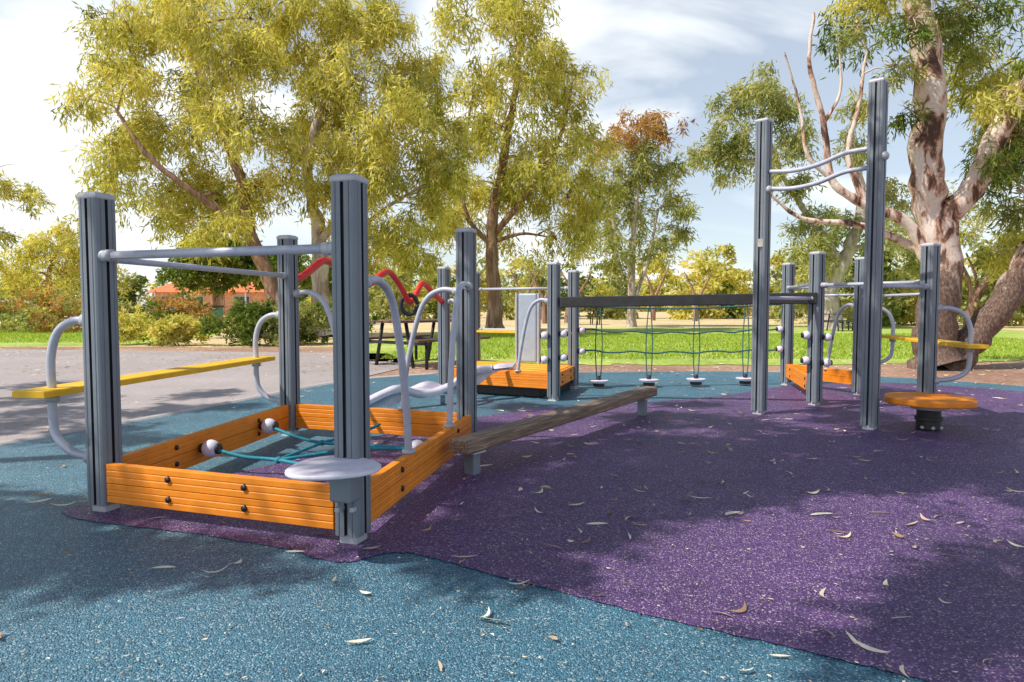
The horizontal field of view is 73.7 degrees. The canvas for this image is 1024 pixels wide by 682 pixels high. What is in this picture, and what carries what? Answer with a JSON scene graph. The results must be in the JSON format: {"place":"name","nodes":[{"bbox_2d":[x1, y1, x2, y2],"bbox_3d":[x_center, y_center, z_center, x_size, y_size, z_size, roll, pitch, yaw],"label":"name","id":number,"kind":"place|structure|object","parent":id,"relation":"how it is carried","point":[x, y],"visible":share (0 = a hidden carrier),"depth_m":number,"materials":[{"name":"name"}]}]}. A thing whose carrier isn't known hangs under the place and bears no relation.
{"place":"outdoors","nodes":[
{"label":"outdoors","id":0,"kind":"place"},
{"bbox_2d":[0,328,225,346],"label":"lawn","id":1,"kind":"structure","parent":0,"point":[20,344],"depth_m":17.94,"materials":[{"name":"green plant"}]},
{"bbox_2d":[0,164,56,267],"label":"eucalyptus tree","id":2,"kind":"object","parent":1,"relation":"on","point":[7,189],"visible":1,"depth_m":27.76,"materials":[{"name":"green plant"}]},
{"bbox_2d":[0,283,67,328],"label":"shrub","id":3,"kind":"object","parent":1,"relation":"on","point":[3,310],"visible":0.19,"depth_m":28.46,"materials":[{"name":"green plant"}]},
{"bbox_2d":[0,277,148,332],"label":"shrub","id":4,"kind":"object","parent":1,"relation":"on","point":[32,317],"visible":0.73,"depth_m":25.04,"materials":[{"name":"green plant"}]},
{"bbox_2d":[40,306,231,322],"bbox_3d":[-14.120,-0.998,28.987,11.840,1.000,0.080,0,3,0],"label":"wire fence","id":5,"kind":"object","parent":1,"relation":"on","point":[126,311],"visible":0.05,"depth_m":28.96,"materials":[{"name":"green metal"}]},
{"bbox_2d":[118,287,223,330],"bbox_3d":[-13.452,-1.225,26.569,3.516,1.703,3.900,-2,4,-38],"label":"shrub","id":6,"kind":"object","parent":1,"relation":"on","point":[194,308],"visible":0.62,"depth_m":26.22,"materials":[{"name":"green plant"}]},
{"bbox_2d":[207,305,223,326],"bbox_3d":[-11.700,-0.937,26.988,0.460,0.935,0.460,0,3,0],"label":"park bin","id":7,"kind":"object","parent":1,"relation":"on","point":[218,312],"visible":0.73,"depth_m":26.78,"materials":[{"name":"green plastic"}]},
{"bbox_2d":[0,349,416,444],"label":"path","id":8,"kind":"structure","parent":0,"point":[165,395],"depth_m":8.83,"materials":[{"name":"concrete"}]},
{"bbox_2d":[369,319,490,369],"bbox_3d":[-1.550,0.025,11.617,1.670,0.764,1.700,2,4,38],"label":"picnic table","id":9,"kind":"object","parent":8,"relation":"on","point":[426,340],"visible":0.49,"depth_m":11.29,"materials":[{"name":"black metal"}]},
{"bbox_2d":[152,292,267,313],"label":"walls","id":10,"kind":"structure","parent":0,"point":[254,297],"depth_m":68.36,"materials":[{"name":"beige brick"}]},
{"bbox_2d":[146,279,263,291],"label":"roof","id":11,"kind":"structure","parent":10,"relation":"on","point":[168,287],"depth_m":68.41,"materials":[{"name":"tile"}]},
{"bbox_2d":[218,295,224,314],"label":"door","id":12,"kind":"structure","parent":10,"relation":"attached to","point":[221,301],"depth_m":68.33,"materials":[{"name":"beige wood"}]},
{"bbox_2d":[234,297,248,307],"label":"window","id":13,"kind":"structure","parent":10,"relation":"in","point":[242,300],"depth_m":68.31,"materials":[{"name":"glass"}]},
{"bbox_2d":[469,450,485,454],"bbox_3d":[-0.234,0.648,4.008,0.120,0.012,0.120,2,4,33],"label":"leg plate","id":14,"kind":"object","parent":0,"point":[478,452],"visible":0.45,"depth_m":3.96,"materials":[{"name":"grey metal"}]},
{"bbox_2d":[0,306,1023,384],"bbox_3d":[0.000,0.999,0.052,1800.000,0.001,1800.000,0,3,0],"label":"ground","id":15,"kind":"structure","parent":0,"point":[1012,377],"depth_m":10.88,"materials":[{"name":"green plant"}]},
{"bbox_2d":[0,372,437,444],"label":"concrete edging","id":16,"kind":"object","parent":15,"relation":"on","point":[124,421],"visible":0.21,"depth_m":6.26,"materials":[{"name":"concrete"}]},
{"bbox_2d":[0,371,1023,681],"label":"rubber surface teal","id":17,"kind":"object","parent":15,"relation":"on","point":[278,615],"visible":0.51,"depth_m":2.22,"materials":[{"name":"teal rubber"}]},
{"bbox_2d":[370,362,515,407],"bbox_3d":[-0.688,0.456,6.841,1.954,0.383,0.087,-2,4,-39],"label":"wave slide","id":18,"kind":"object","parent":17,"relation":"on","point":[390,396],"visible":0.67,"depth_m":6.71,"materials":[{"name":"grey plastic"}]},
{"bbox_2d":[437,262,579,400],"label":"play platform","id":19,"kind":"structure","parent":17,"relation":"on","point":[552,378],"depth_m":7.69,"materials":[{"name":"metal"}]},
{"bbox_2d":[298,257,443,315],"bbox_3d":[-1.246,-0.480,6.473,0.175,0.510,2.591,1,3,22],"label":"red wave rail","id":20,"kind":"object","parent":19,"relation":"attached to","point":[313,267],"visible":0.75,"depth_m":6.81,"materials":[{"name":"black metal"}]},
{"bbox_2d":[62,383,1023,681],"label":"purple rubber surface","id":21,"kind":"object","parent":17,"relation":"on","point":[758,545],"visible":0.77,"depth_m":3.12,"materials":[{"name":"purple rubber"}]},
{"bbox_2d":[12,173,476,544],"bbox_3d":[-1.284,0.035,3.921,1.882,1.535,2.715,0,3,8],"label":"climbing frame","id":22,"kind":"object","parent":21,"relation":"on","point":[355,497],"visible":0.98,"depth_m":3.22,"materials":[{"name":"metal"}]},
{"bbox_2d":[464,454,479,474],"bbox_3d":[-0.234,0.715,4.011,0.070,0.150,0.070,2,4,33],"label":"leg","id":23,"kind":"object","parent":21,"relation":"on","point":[471,464],"visible":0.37,"depth_m":3.98,"materials":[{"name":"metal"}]},
{"bbox_2d":[637,400,646,415],"bbox_3d":[1.174,0.594,6.158,0.070,0.170,0.070,2,4,33],"label":"leg","id":24,"kind":"object","parent":21,"relation":"on","point":[642,407],"visible":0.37,"depth_m":6.13,"materials":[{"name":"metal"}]},
{"bbox_2d":[449,386,656,454],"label":"beam","id":25,"kind":"structure","parent":24,"relation":"on","point":[474,442],"depth_m":4.57,"materials":[{"name":"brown wood"}]},
{"bbox_2d":[751,77,928,429],"bbox_3d":[2.870,-0.687,5.967,0.989,2.765,1.137,-2,4,-34],"label":"bar ladder","id":26,"kind":"object","parent":21,"relation":"on","point":[878,155],"visible":0.96,"depth_m":5.43,"materials":[{"name":"metal"}]},
{"bbox_2d":[780,242,989,409],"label":"climbing tower","id":27,"kind":"structure","parent":21,"relation":"on","point":[812,376],"depth_m":6.70,"materials":[{"name":"metal"}]},
{"bbox_2d":[560,292,816,307],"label":"beam","id":28,"kind":"structure","parent":27,"relation":"attached to","point":[664,300],"depth_m":6.84,"materials":[{"name":"grey metal"}]},
{"bbox_2d":[540,304,832,386],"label":"rope bridge","id":29,"kind":"structure","parent":28,"relation":"hanging from","point":[648,380],"depth_m":8.24,"materials":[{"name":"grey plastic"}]},
{"bbox_2d":[884,392,977,430],"bbox_3d":[3.320,0.575,5.437,0.670,0.260,0.631,0,3,0],"label":"spinner seat","id":30,"kind":"object","parent":21,"relation":"on","point":[930,407],"visible":1,"depth_m":5.35,"materials":[{"name":"orange wood"}]},
{"bbox_2d":[143,256,980,311],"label":"distant trees","id":31,"kind":"object","parent":15,"relation":"on","point":[518,277],"visible":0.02,"depth_m":118.48,"materials":[{"name":"green plant"}]},
{"bbox_2d":[771,0,1023,369],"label":"eucalyptus tree","id":32,"kind":"object","parent":15,"relation":"on","point":[996,98],"visible":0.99,"depth_m":10.51,"materials":[{"name":"brown plant"}]},
{"bbox_2d":[0,312,1023,346],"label":"dry lawn","id":33,"kind":"structure","parent":0,"point":[662,320],"depth_m":34.39,"materials":[{"name":"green plant"}]},
{"bbox_2d":[0,210,140,320],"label":"eucalyptus tree","id":34,"kind":"object","parent":33,"relation":"on","point":[64,247],"visible":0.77,"depth_m":33.37,"materials":[{"name":"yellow plant"}]},
{"bbox_2d":[118,302,195,345],"bbox_3d":[-9.334,-0.458,17.463,2.462,1.112,1.871,0,3,0],"label":"shrub","id":35,"kind":"object","parent":33,"relation":"on","point":[128,325],"visible":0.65,"depth_m":17.33,"materials":[{"name":"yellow plant"}]},
{"bbox_2d":[146,312,210,345],"bbox_3d":[-8.263,-0.314,17.010,1.555,0.869,1.002,-2,4,-38],"label":"shrub","id":36,"kind":"object","parent":33,"relation":"on","point":[186,327],"visible":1,"depth_m":16.85,"materials":[{"name":"yellow plant"}]},
{"bbox_2d":[43,0,320,334],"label":"eucalyptus tree","id":37,"kind":"object","parent":33,"relation":"on","point":[127,150],"visible":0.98,"depth_m":20.02,"materials":[{"name":"green plant"}]},
{"bbox_2d":[0,260,454,313],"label":"distant trees","id":38,"kind":"object","parent":33,"relation":"on","point":[133,296],"visible":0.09,"depth_m":88.53,"materials":[{"name":"green plant"}]},
{"bbox_2d":[196,295,275,342],"bbox_3d":[-6.858,-0.542,17.015,1.992,1.207,1.830,0,3,0],"label":"shrub","id":39,"kind":"object","parent":33,"relation":"on","point":[242,317],"visible":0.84,"depth_m":16.80,"materials":[{"name":"green plant"}]},
{"bbox_2d":[155,231,331,307],"bbox_3d":[-13.587,-3.318,35.818,9.950,5.010,5.119,0,3,0],"label":"broadleaf tree","id":40,"kind":"object","parent":33,"relation":"on","point":[203,280],"visible":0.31,"depth_m":35.16,"materials":[{"name":"green plant"}]},
{"bbox_2d":[225,303,307,346],"bbox_3d":[-6.112,-0.484,17.168,1.917,1.194,1.430,1,3,10],"label":"shrub","id":41,"kind":"object","parent":33,"relation":"on","point":[272,337],"visible":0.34,"depth_m":16.94,"materials":[{"name":"green plant"}]},
{"bbox_2d":[299,300,332,343],"bbox_3d":[-5.398,-0.485,17.571,1.683,1.154,1.790,1,3,22],"label":"shrub","id":42,"kind":"object","parent":33,"relation":"on","point":[315,317],"visible":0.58,"depth_m":17.63,"materials":[{"name":"green plant"}]},
{"bbox_2d":[322,314,380,335],"bbox_3d":[-4.296,-0.435,18.508,1.903,0.958,1.234,1,3,24],"label":"shrub","id":43,"kind":"object","parent":33,"relation":"on","point":[373,318],"visible":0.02,"depth_m":18.35,"materials":[{"name":"green plant"}]},
{"bbox_2d":[253,0,478,336],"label":"eucalyptus tree","id":44,"kind":"object","parent":33,"relation":"on","point":[372,30],"visible":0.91,"depth_m":20.61,"materials":[{"name":"green plant"}]},
{"bbox_2d":[567,310,604,324],"bbox_3d":[3.800,-1.235,35.984,1.700,0.764,1.670,-1,3,-11],"label":"picnic table","id":45,"kind":"object","parent":33,"relation":"on","point":[592,316],"visible":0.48,"depth_m":35.66,"materials":[{"name":"brown wood"}]},
{"bbox_2d":[570,104,703,326],"bbox_3d":[5.804,-5.680,31.718,6.521,10.082,5.147,0,3,0],"label":"eucalyptus tree","id":46,"kind":"object","parent":33,"relation":"on","point":[641,148],"visible":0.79,"depth_m":31.58,"materials":[{"name":"green plant"}]},
{"bbox_2d":[330,242,999,319],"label":"distant trees","id":47,"kind":"object","parent":33,"relation":"on","point":[702,266],"visible":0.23,"depth_m":51.58,"materials":[{"name":"green plant"}]},
{"bbox_2d":[371,253,994,327],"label":"distant tree trunks","id":48,"kind":"object","parent":33,"relation":"on","point":[979,291],"visible":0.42,"depth_m":37.83,"materials":[{"name":"brown plant"}]},
{"bbox_2d":[770,219,1023,326],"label":"distant trees","id":49,"kind":"object","parent":33,"relation":"on","point":[895,309],"visible":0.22,"depth_m":33.55,"materials":[{"name":"green plant"}]},
{"bbox_2d":[0,0,1023,305],"label":"sky","id":50,"kind":"structure","parent":0,"point":[670,56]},
{"bbox_2d":[369,326,1023,365],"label":"lawn","id":51,"kind":"structure","parent":0,"point":[391,348],"depth_m":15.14,"materials":[{"name":"green plant"}]},
{"bbox_2d":[0,336,1023,681],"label":"fallen leaves","id":52,"kind":"object","parent":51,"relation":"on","point":[852,638],"visible":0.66,"depth_m":3.06,"materials":[{"name":"beige plant"}]},
{"bbox_2d":[414,0,634,327],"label":"eucalyptus tree","id":53,"kind":"object","parent":51,"relation":"on","point":[510,14],"visible":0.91,"depth_m":24.95,"materials":[{"name":"green plant"}]},
{"bbox_2d":[676,59,995,328],"bbox_3d":[14.176,-5.957,29.359,13.926,11.175,5.030,0,3,0],"label":"eucalyptus tree","id":54,"kind":"object","parent":51,"relation":"on","point":[732,151],"visible":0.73,"depth_m":29.10,"materials":[{"name":"green plant"}]},
{"bbox_2d":[824,314,852,331],"bbox_3d":[13.200,-0.733,26.998,1.530,0.688,1.503,0,3,-6],"label":"picnic table","id":55,"kind":"object","parent":51,"relation":"on","point":[839,321],"visible":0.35,"depth_m":26.99,"materials":[{"name":"brown wood"}]}
]}

